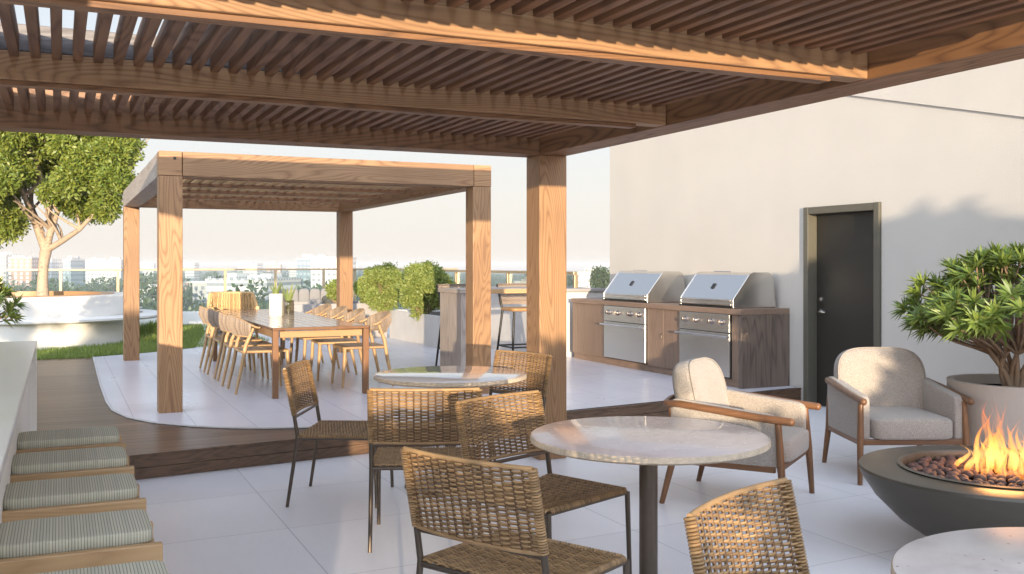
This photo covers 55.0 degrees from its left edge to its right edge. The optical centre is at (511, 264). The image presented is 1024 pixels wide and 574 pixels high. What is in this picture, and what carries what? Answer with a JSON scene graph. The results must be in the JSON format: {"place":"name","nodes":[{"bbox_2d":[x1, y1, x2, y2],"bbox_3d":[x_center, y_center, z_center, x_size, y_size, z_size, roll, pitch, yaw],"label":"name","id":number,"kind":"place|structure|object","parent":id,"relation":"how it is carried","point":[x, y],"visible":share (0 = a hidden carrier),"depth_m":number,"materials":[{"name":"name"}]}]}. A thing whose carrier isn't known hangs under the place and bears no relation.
{"place":"outdoors","nodes":[
{"label":"outdoors","id":0,"kind":"place"},
{"bbox_2d":[48,256,62,282],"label":"office building","id":1,"kind":"structure","parent":0,"point":[55,263],"depth_m":904.39,"materials":[{"name":"white concrete"}]},
{"bbox_2d":[37,323,269,359],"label":"lawn","id":2,"kind":"structure","parent":0,"point":[152,342],"depth_m":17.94,"materials":[{"name":"plant"}]},
{"bbox_2d":[0,291,156,349],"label":"round planter","id":3,"kind":"object","parent":2,"relation":"on","point":[61,319],"visible":0.78,"depth_m":15.60,"materials":[{"name":"white concrete"}]},
{"bbox_2d":[0,131,148,295],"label":"tree","id":4,"kind":"object","parent":3,"relation":"on","point":[84,180],"visible":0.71,"depth_m":16.53,"materials":[{"name":"green plant"}]},
{"bbox_2d":[140,320,156,333],"bbox_3d":[-7.003,1.212,19.088,1.119,0.256,1.101,0,0,-25],"label":"grass tuft","id":5,"kind":"object","parent":2,"relation":"on","point":[150,325],"visible":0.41,"depth_m":18.90,"materials":[{"name":"green plant"}]},
{"bbox_2d":[184,281,192,291],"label":"building","id":6,"kind":"structure","parent":0,"point":[187,282],"depth_m":785.49,"materials":[{"name":"brick"}]},
{"bbox_2d":[185,263,198,280],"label":"building","id":7,"kind":"structure","parent":0,"point":[192,275],"depth_m":1276.69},
{"bbox_2d":[237,264,243,272],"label":"building","id":8,"kind":"structure","parent":0,"point":[240,266],"depth_m":1343.11,"materials":[{"name":"white"}]},
{"bbox_2d":[240,261,253,263],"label":"building","id":9,"kind":"structure","parent":0,"point":[242,262],"depth_m":1568.02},
{"bbox_2d":[270,264,281,273],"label":"building","id":10,"kind":"structure","parent":0,"point":[276,266],"depth_m":1433.38,"materials":[{"name":"brick"}]},
{"bbox_2d":[289,263,295,277],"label":"building","id":11,"kind":"structure","parent":0,"point":[292,273],"depth_m":1474.35,"materials":[{"name":"white concrete"}]},
{"bbox_2d":[296,254,313,289],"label":"office building","id":12,"kind":"structure","parent":0,"point":[304,261],"depth_m":620.00,"materials":[{"name":"white glass"}]},
{"bbox_2d":[0,5,609,265],"label":"sky","id":13,"kind":"structure","parent":0,"point":[434,228],"materials":[{"name":"white"}]},
{"bbox_2d":[140,266,609,280],"bbox_3d":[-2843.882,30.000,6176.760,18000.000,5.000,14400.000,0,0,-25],"label":"ground","id":14,"kind":"structure","parent":0,"point":[524,268],"depth_m":6092.69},
{"bbox_2d":[0,252,22,286],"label":"office building","id":15,"kind":"structure","parent":14,"relation":"on","point":[4,260],"depth_m":798.85,"materials":[{"name":"white concrete"}]},
{"bbox_2d":[8,255,38,289],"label":"apartment tower","id":16,"kind":"structure","parent":14,"relation":"on","point":[21,262],"depth_m":760.21,"materials":[{"name":"brick"}]},
{"bbox_2d":[62,256,83,289],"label":"office building","id":17,"kind":"structure","parent":14,"relation":"on","point":[72,262],"depth_m":704.99,"materials":[{"name":"blue glass"}]},
{"bbox_2d":[85,257,122,291],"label":"office building","id":18,"kind":"structure","parent":14,"relation":"on","point":[110,263],"depth_m":901.13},
{"bbox_2d":[141,263,155,277],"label":"building","id":19,"kind":"structure","parent":14,"relation":"on","point":[148,265],"depth_m":1756.28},
{"bbox_2d":[140,284,156,307],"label":"office building","id":20,"kind":"structure","parent":14,"relation":"on","point":[149,294],"depth_m":400.13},
{"bbox_2d":[192,276,214,308],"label":"office building","id":21,"kind":"structure","parent":14,"relation":"on","point":[200,288],"depth_m":440.01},
{"bbox_2d":[244,263,262,275],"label":"building","id":22,"kind":"structure","parent":14,"relation":"on","point":[251,266],"depth_m":1248.44,"materials":[{"name":"white concrete"}]},
{"bbox_2d":[206,273,301,303],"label":"office building","id":23,"kind":"structure","parent":14,"relation":"on","point":[217,284],"depth_m":421.88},
{"bbox_2d":[2,270,573,311],"bbox_3d":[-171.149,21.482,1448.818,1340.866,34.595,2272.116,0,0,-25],"label":"city trees","id":24,"kind":"object","parent":14,"relation":"on","point":[148,303],"visible":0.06,"depth_m":465.19,"materials":[{"name":"green plant"}]},
{"bbox_2d":[310,255,356,287],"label":"office building","id":25,"kind":"structure","parent":14,"relation":"on","point":[323,261],"depth_m":600.34,"materials":[{"name":"white concrete"}]},
{"bbox_2d":[577,268,592,287],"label":"office building","id":26,"kind":"structure","parent":14,"relation":"on","point":[584,276],"depth_m":520.98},
{"bbox_2d":[586,265,609,288],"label":"roof tree","id":27,"kind":"object","parent":14,"relation":"on","point":[600,278],"visible":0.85,"depth_m":208.81,"materials":[{"name":"green plant"}]},
{"bbox_2d":[136,406,925,573],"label":"terrace floor","id":28,"kind":"structure","parent":0,"point":[244,520],"depth_m":5.82,"materials":[{"name":"tile"}]},
{"bbox_2d":[0,341,36,522],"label":"bar counter","id":29,"kind":"object","parent":28,"relation":"on","point":[18,387],"visible":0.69,"depth_m":4.45,"materials":[{"name":"stone"}]},
{"bbox_2d":[16,426,125,453],"bbox_3d":[-2.088,1.149,4.631,0.480,0.701,0.364,0,0,-25],"label":"bar stool","id":30,"kind":"object","parent":28,"relation":"on","point":[64,439],"visible":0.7,"depth_m":4.55,"materials":[{"name":"fabric"}]},
{"bbox_2d":[10,446,133,482],"bbox_3d":[-1.841,1.149,4.095,0.480,0.701,0.364,0,0,-25],"label":"bar stool","id":31,"kind":"object","parent":28,"relation":"on","point":[42,465],"visible":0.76,"depth_m":4.00,"materials":[{"name":"fabric"}]},
{"bbox_2d":[2,473,145,522],"bbox_3d":[-1.586,1.149,3.541,0.480,0.701,0.364,0,0,-25],"label":"bar stool","id":32,"kind":"object","parent":28,"relation":"on","point":[35,499],"visible":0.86,"depth_m":3.44,"materials":[{"name":"fabric"}]},
{"bbox_2d":[0,509,162,573],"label":"bar stool","id":33,"kind":"object","parent":28,"relation":"on","point":[44,545],"visible":0.98,"depth_m":2.89,"materials":[{"name":"fabric"}]},
{"bbox_2d":[37,560,168,573],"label":"bar stool","id":34,"kind":"object","parent":28,"relation":"on","point":[150,567],"visible":1,"depth_m":2.57,"materials":[{"name":"fabric"}]},
{"bbox_2d":[282,359,393,508],"bbox_3d":[-1.123,1.072,6.341,0.630,0.860,0.601,0,0,3],"label":"bistro chair","id":35,"kind":"object","parent":28,"relation":"on","point":[320,429],"visible":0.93,"depth_m":6.33,"materials":[{"name":"wicker"}]},
{"bbox_2d":[37,358,794,468],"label":"wood deck","id":36,"kind":"structure","parent":28,"relation":"on","point":[69,394],"depth_m":8.30,"materials":[{"name":"brown wood"}]},
{"bbox_2d":[94,324,795,426],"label":"paved platform","id":37,"kind":"structure","parent":36,"relation":"on","point":[130,388],"depth_m":10.53,"materials":[{"name":"ceramic"}]},
{"bbox_2d":[198,306,250,372],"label":"dining chair","id":38,"kind":"object","parent":37,"relation":"on","point":[202,314],"visible":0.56,"depth_m":12.11,"materials":[{"name":"brown wood"}]},
{"bbox_2d":[207,291,259,357],"bbox_3d":[-3.957,0.860,13.951,0.731,0.925,0.634,0,0,-25],"label":"wicker armchair","id":39,"kind":"object","parent":37,"relation":"on","point":[230,300],"visible":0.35,"depth_m":14.17,"materials":[{"name":"wicker"}]},
{"bbox_2d":[206,308,263,378],"bbox_3d":[-3.293,0.921,11.638,0.607,0.808,0.616,0,0,-26],"label":"dining chair","id":40,"kind":"object","parent":37,"relation":"on","point":[211,315],"visible":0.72,"depth_m":11.51,"materials":[{"name":"brown wood"}]},
{"bbox_2d":[216,311,271,385],"bbox_3d":[-2.985,0.921,10.963,0.607,0.808,0.616,0,0,-22],"label":"dining chair","id":41,"kind":"object","parent":37,"relation":"on","point":[221,319],"visible":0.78,"depth_m":10.79,"materials":[{"name":"brown wood"}]},
{"bbox_2d":[93,357,422,428],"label":"platform trim","id":42,"kind":"structure","parent":37,"relation":"on","point":[107,402],"depth_m":8.16,"materials":[{"name":"concrete"}]},
{"bbox_2d":[227,314,289,394],"bbox_3d":[-2.663,0.921,10.288,0.607,0.808,0.616,0,0,-25],"label":"dining chair","id":43,"kind":"object","parent":37,"relation":"on","point":[239,328],"visible":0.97,"depth_m":10.06,"materials":[{"name":"brown wood"}]},
{"bbox_2d":[213,309,368,398],"bbox_3d":[-2.773,0.975,11.725,0.972,0.695,4.180,0,0,-25],"label":"dining table","id":44,"kind":"object","parent":37,"relation":"on","point":[267,324],"visible":0.78,"depth_m":10.03,"materials":[{"name":"brown wood"}]},
{"bbox_2d":[269,294,282,315],"bbox_3d":[-2.848,0.493,11.868,0.164,0.270,0.164,0,0,-25],"label":"vase","id":45,"kind":"object","parent":44,"relation":"on","point":[275,304],"visible":1,"depth_m":11.79,"materials":[{"name":"white ceramic"}]},
{"bbox_2d":[270,281,282,293],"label":"leafy stems","id":46,"kind":"object","parent":45,"relation":"in","point":[275,290],"visible":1,"depth_m":11.83,"materials":[{"name":"green plant"}]},
{"bbox_2d":[282,300,293,315],"bbox_3d":[-2.700,0.533,11.868,0.140,0.190,0.140,0,0,-25],"label":"glass jar","id":47,"kind":"object","parent":44,"relation":"on","point":[283,308],"visible":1,"depth_m":11.83,"materials":[{"name":"clear glass"}]},
{"bbox_2d":[279,283,297,312],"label":"leafy stems","id":48,"kind":"object","parent":47,"relation":"in","point":[288,297],"visible":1,"depth_m":11.84,"materials":[{"name":"green plant"}]},
{"bbox_2d":[279,288,326,301],"bbox_3d":[-3.697,0.875,18.643,1.500,0.810,0.809,0,0,-20],"label":"sofa","id":49,"kind":"object","parent":37,"relation":"on","point":[302,295],"visible":0.17,"depth_m":18.81,"materials":[{"name":"beige fabric"}]},
{"bbox_2d":[307,299,322,303],"bbox_3d":[-3.685,0.803,18.350,0.320,0.288,0.120,0,-14,0],"label":"cushion","id":50,"kind":"object","parent":49,"relation":"on","point":[314,301],"visible":0.42,"depth_m":18.32,"materials":[{"name":"white fabric"}]},
{"bbox_2d":[322,295,333,303],"bbox_3d":[-3.389,0.744,18.400,0.360,0.324,0.120,0,-14,0],"label":"cushion","id":51,"kind":"object","parent":49,"relation":"on","point":[325,300],"visible":0.12,"depth_m":18.36,"materials":[{"name":"fabric"}]},
{"bbox_2d":[123,150,490,413],"bbox_3d":[-2.795,0.162,11.811,3.205,2.333,5.406,0,0,-25],"label":"pergola","id":52,"kind":"object","parent":37,"relation":"on","point":[170,186],"visible":0.99,"depth_m":9.97,"materials":[{"name":"brown wood"}]},
{"bbox_2d":[281,303,332,364],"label":"dining chair","id":53,"kind":"object","parent":37,"relation":"on","point":[321,309],"visible":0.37,"depth_m":12.86,"materials":[{"name":"brown wood"}]},
{"bbox_2d":[295,306,349,373],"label":"dining chair","id":54,"kind":"object","parent":37,"relation":"on","point":[337,312],"visible":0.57,"depth_m":12.03,"materials":[{"name":"brown wood"}]},
{"bbox_2d":[279,301,386,340],"bbox_3d":[-3.318,1.015,17.931,1.770,0.630,1.250,0,0,-25],"label":"concrete planter","id":55,"kind":"object","parent":37,"relation":"on","point":[303,307],"visible":0.2,"depth_m":17.49,"materials":[{"name":"concrete"}]},
{"bbox_2d":[324,279,335,303],"bbox_3d":[-3.211,0.514,18.015,0.510,0.538,0.478,0,0,-25],"label":"bush","id":56,"kind":"object","parent":55,"relation":"on","point":[330,288],"visible":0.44,"depth_m":17.86,"materials":[{"name":"green plant"}]},
{"bbox_2d":[310,308,365,380],"bbox_3d":[-2.011,0.921,11.430,0.607,0.808,0.616,0,0,-21],"label":"dining chair","id":57,"kind":"object","parent":37,"relation":"on","point":[356,316],"visible":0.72,"depth_m":11.37,"materials":[{"name":"brown wood"}]},
{"bbox_2d":[331,311,393,388],"bbox_3d":[-1.630,0.921,10.787,0.607,0.808,0.616,0,0,-23],"label":"dining chair","id":58,"kind":"object","parent":37,"relation":"on","point":[381,321],"visible":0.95,"depth_m":10.73,"materials":[{"name":"brown wood"}]},
{"bbox_2d":[390,309,439,347],"bbox_3d":[-1.017,1.075,16.794,1.400,0.510,2.640,0,0,-25],"label":"concrete planter","id":59,"kind":"object","parent":37,"relation":"on","point":[423,330],"visible":0.28,"depth_m":16.46,"materials":[{"name":"concrete"}]},
{"bbox_2d":[353,262,404,312],"bbox_3d":[-2.374,0.434,17.709,1.019,1.021,0.959,0,0,-25],"label":"bush","id":60,"kind":"object","parent":59,"relation":"in","point":[368,286],"visible":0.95,"depth_m":17.49,"materials":[{"name":"green plant"}]},
{"bbox_2d":[396,259,455,321],"bbox_3d":[-1.457,0.444,16.267,0.997,1.048,0.965,0,0,-25],"label":"bush","id":61,"kind":"object","parent":59,"relation":"in","point":[417,286],"visible":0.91,"depth_m":16.02,"materials":[{"name":"green plant"}]},
{"bbox_2d":[435,284,465,365],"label":"bar chair","id":62,"kind":"object","parent":37,"relation":"on","point":[451,286],"visible":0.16,"depth_m":12.34,"materials":[{"name":"wood"}]},
{"bbox_2d":[438,287,526,365],"bbox_3d":[-0.129,0.803,11.756,1.340,1.037,0.735,0,0,-25],"label":"bar table","id":63,"kind":"object","parent":37,"relation":"on","point":[452,326],"visible":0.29,"depth_m":11.43,"materials":[{"name":"brown wood"}]},
{"bbox_2d":[496,283,526,364],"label":"bar chair","id":64,"kind":"object","parent":37,"relation":"on","point":[517,297],"visible":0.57,"depth_m":12.77,"materials":[{"name":"brown wood"}]},
{"bbox_2d":[491,286,604,356],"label":"parapet wall","id":65,"kind":"structure","parent":37,"relation":"on","point":[520,336],"depth_m":14.47,"materials":[{"name":"concrete"}]},
{"bbox_2d":[571,298,788,388],"bbox_3d":[1.894,0.904,12.227,0.726,0.849,3.771,0,0,-25],"label":"grill counter","id":66,"kind":"object","parent":37,"relation":"on","point":[745,348],"visible":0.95,"depth_m":11.30,"materials":[{"name":"brown wood"}]},
{"bbox_2d":[603,270,684,302],"bbox_3d":[1.695,0.280,12.714,0.598,0.401,1.080,0,0,-25],"label":"gas grill","id":67,"kind":"object","parent":66,"relation":"on","point":[642,286],"visible":0.96,"depth_m":12.32,"materials":[{"name":"metal"}]},
{"bbox_2d":[647,308,663,367],"bbox_3d":[1.747,0.890,11.909,0.026,0.696,0.356,0,0,-25],"label":"cabinet door","id":68,"kind":"structure","parent":66,"relation":"in","point":[655,317],"depth_m":11.90,"materials":[{"name":"brown wood"}]},
{"bbox_2d":[664,309,679,368],"bbox_3d":[1.896,0.890,11.585,0.026,0.696,0.350,0,0,-25],"label":"cabinet door","id":69,"kind":"structure","parent":66,"relation":"in","point":[671,317],"depth_m":11.59,"materials":[{"name":"brown wood"}]},
{"bbox_2d":[679,271,775,308],"bbox_3d":[2.422,0.280,11.134,0.598,0.401,1.000,0,0,-25],"label":"gas grill","id":70,"kind":"object","parent":66,"relation":"on","point":[727,289],"visible":1,"depth_m":10.78,"materials":[{"name":"metal"}]},
{"bbox_2d":[367,387,481,552],"bbox_3d":[-0.468,1.072,5.378,0.601,0.860,0.630,0,0,-3],"label":"bistro chair","id":71,"kind":"object","parent":28,"relation":"on","point":[385,458],"visible":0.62,"depth_m":5.12,"materials":[{"name":"wicker"}]},
{"bbox_2d":[374,366,526,494],"bbox_3d":[-0.416,1.120,6.652,1.032,0.760,1.032,0,0,-25],"label":"round table","id":72,"kind":"object","parent":28,"relation":"on","point":[450,376],"visible":0.7,"depth_m":6.47,"materials":[{"name":"stone"}]},
{"bbox_2d":[127,388,801,479],"bbox_3d":[-2.937,1.410,6.617,14.347,0.172,0.021,0,0,-33],"label":"deck step","id":73,"kind":"object","parent":28,"relation":"on","point":[166,459],"visible":0.44,"depth_m":7.35,"materials":[{"name":"brown wood"}]},
{"bbox_2d":[435,350,552,484],"bbox_3d":[-0.117,1.072,6.973,0.630,0.860,0.601,0,0,-43],"label":"bistro chair","id":74,"kind":"object","parent":28,"relation":"on","point":[508,354],"visible":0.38,"depth_m":7.12,"materials":[{"name":"wicker"}]},
{"bbox_2d":[0,0,1023,459],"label":"pergola","id":75,"kind":"object","parent":28,"relation":"on","point":[544,86],"visible":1,"depth_m":4.62,"materials":[{"name":"brown wood"}]},
{"bbox_2d":[400,446,629,573],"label":"bistro chair","id":76,"kind":"object","parent":28,"relation":"on","point":[500,550],"visible":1,"depth_m":3.35,"materials":[{"name":"wicker"}]},
{"bbox_2d":[454,390,631,573],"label":"bistro chair","id":77,"kind":"object","parent":28,"relation":"on","point":[560,494],"visible":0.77,"depth_m":4.72,"materials":[{"name":"wicker"}]},
{"bbox_2d":[530,416,770,573],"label":"round table","id":78,"kind":"object","parent":28,"relation":"on","point":[648,445],"visible":1,"depth_m":4.22,"materials":[{"name":"beige stone"}]},
{"bbox_2d":[659,357,820,517],"bbox_3d":[1.458,1.061,6.292,0.864,0.886,0.802,0,0,29],"label":"armchair","id":79,"kind":"object","parent":28,"relation":"on","point":[701,391],"visible":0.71,"depth_m":6.14,"materials":[{"name":"beige fabric"}]},
{"bbox_2d":[683,477,809,573],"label":"bistro chair","id":80,"kind":"object","parent":28,"relation":"on","point":[695,541],"visible":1,"depth_m":2.79,"materials":[{"name":"wicker"}]},
{"bbox_2d":[822,347,974,485],"bbox_3d":[2.729,1.061,7.050,0.802,0.886,0.864,0,0,-1],"label":"armchair","id":81,"kind":"object","parent":28,"relation":"on","point":[887,395],"visible":1,"depth_m":7.05,"materials":[{"name":"beige fabric"}]},
{"bbox_2d":[858,445,1023,536],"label":"fire bowl","id":82,"kind":"object","parent":28,"relation":"on","point":[925,504],"visible":0.61,"depth_m":4.84,"materials":[{"name":"grey concrete"}]},
{"bbox_2d":[906,455,1023,486],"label":"lava rocks","id":83,"kind":"object","parent":82,"relation":"on","point":[948,467],"visible":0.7,"depth_m":5.24,"materials":[{"name":"brown stone"}]},
{"bbox_2d":[958,447,1022,474],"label":"flames","id":84,"kind":"object","parent":83,"relation":"on","point":[991,458],"visible":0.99,"depth_m":5.25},
{"bbox_2d":[890,527,1023,573],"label":"round table","id":85,"kind":"object","parent":28,"relation":"on","point":[997,550],"visible":1,"depth_m":2.51,"materials":[{"name":"stone"}]},
{"bbox_2d":[946,374,1023,448],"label":"plant pot","id":86,"kind":"object","parent":28,"relation":"on","point":[996,414],"visible":0.58,"depth_m":6.70,"materials":[{"name":"white concrete"}]},
{"bbox_2d":[888,241,1023,386],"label":"potted shrub","id":87,"kind":"object","parent":86,"relation":"on","point":[951,308],"visible":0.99,"depth_m":6.86,"materials":[{"name":"green plant"}]},
{"bbox_3d":[-5.740,1.120,10.500,0.720,0.420,0.720,0,0,-25],"label":"plant pot","id":88,"kind":"object","parent":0,"visible":0},
{"bbox_2d":[0,276,29,328],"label":"potted shrub","id":89,"kind":"object","parent":88,"relation":"in","point":[11,311],"visible":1,"depth_m":10.54,"materials":[{"name":"green plant"}]},
{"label":"far path","id":90,"kind":"structure","parent":0,"visible":0},
{"bbox_2d":[140,311,202,324],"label":"white kerb","id":91,"kind":"structure","parent":90,"relation":"on","point":[191,317],"depth_m":21.61,"materials":[{"name":"white concrete"}]},
{"bbox_2d":[0,268,457,291],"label":"glass railing","id":92,"kind":"object","parent":91,"relation":"on","point":[225,278],"visible":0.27,"depth_m":23.82,"materials":[{"name":"clear glass"}]},
{"bbox_2d":[353,268,577,310],"bbox_3d":[-1.563,0.680,19.895,0.070,1.140,12.010,0,0,-25],"label":"glass railing","id":93,"kind":"object","parent":91,"relation":"on","point":[501,276],"visible":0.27,"depth_m":17.00,"materials":[{"name":"clear glass"}]},
{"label":"roof slab","id":94,"kind":"structure","parent":0,"visible":0},
{"bbox_2d":[610,59,1023,400],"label":"building","id":95,"kind":"structure","parent":94,"relation":"on","point":[934,166],"depth_m":9.90,"materials":[{"name":"paint"}]},
{"bbox_2d":[803,202,880,405],"bbox_3d":[3.489,0.450,10.034,0.390,2.100,1.070,0,0,-25],"label":"door frame","id":96,"kind":"structure","parent":95,"relation":"attached to","point":[841,278],"depth_m":10.14,"materials":[{"name":"grey paint"}]},
{"bbox_2d":[817,211,872,405],"bbox_3d":[3.441,0.484,10.012,0.045,2.012,0.914,0,0,-25],"label":"door leaf","id":97,"kind":"structure","parent":96,"relation":"in","point":[844,240],"depth_m":10.07,"materials":[{"name":"paint"}]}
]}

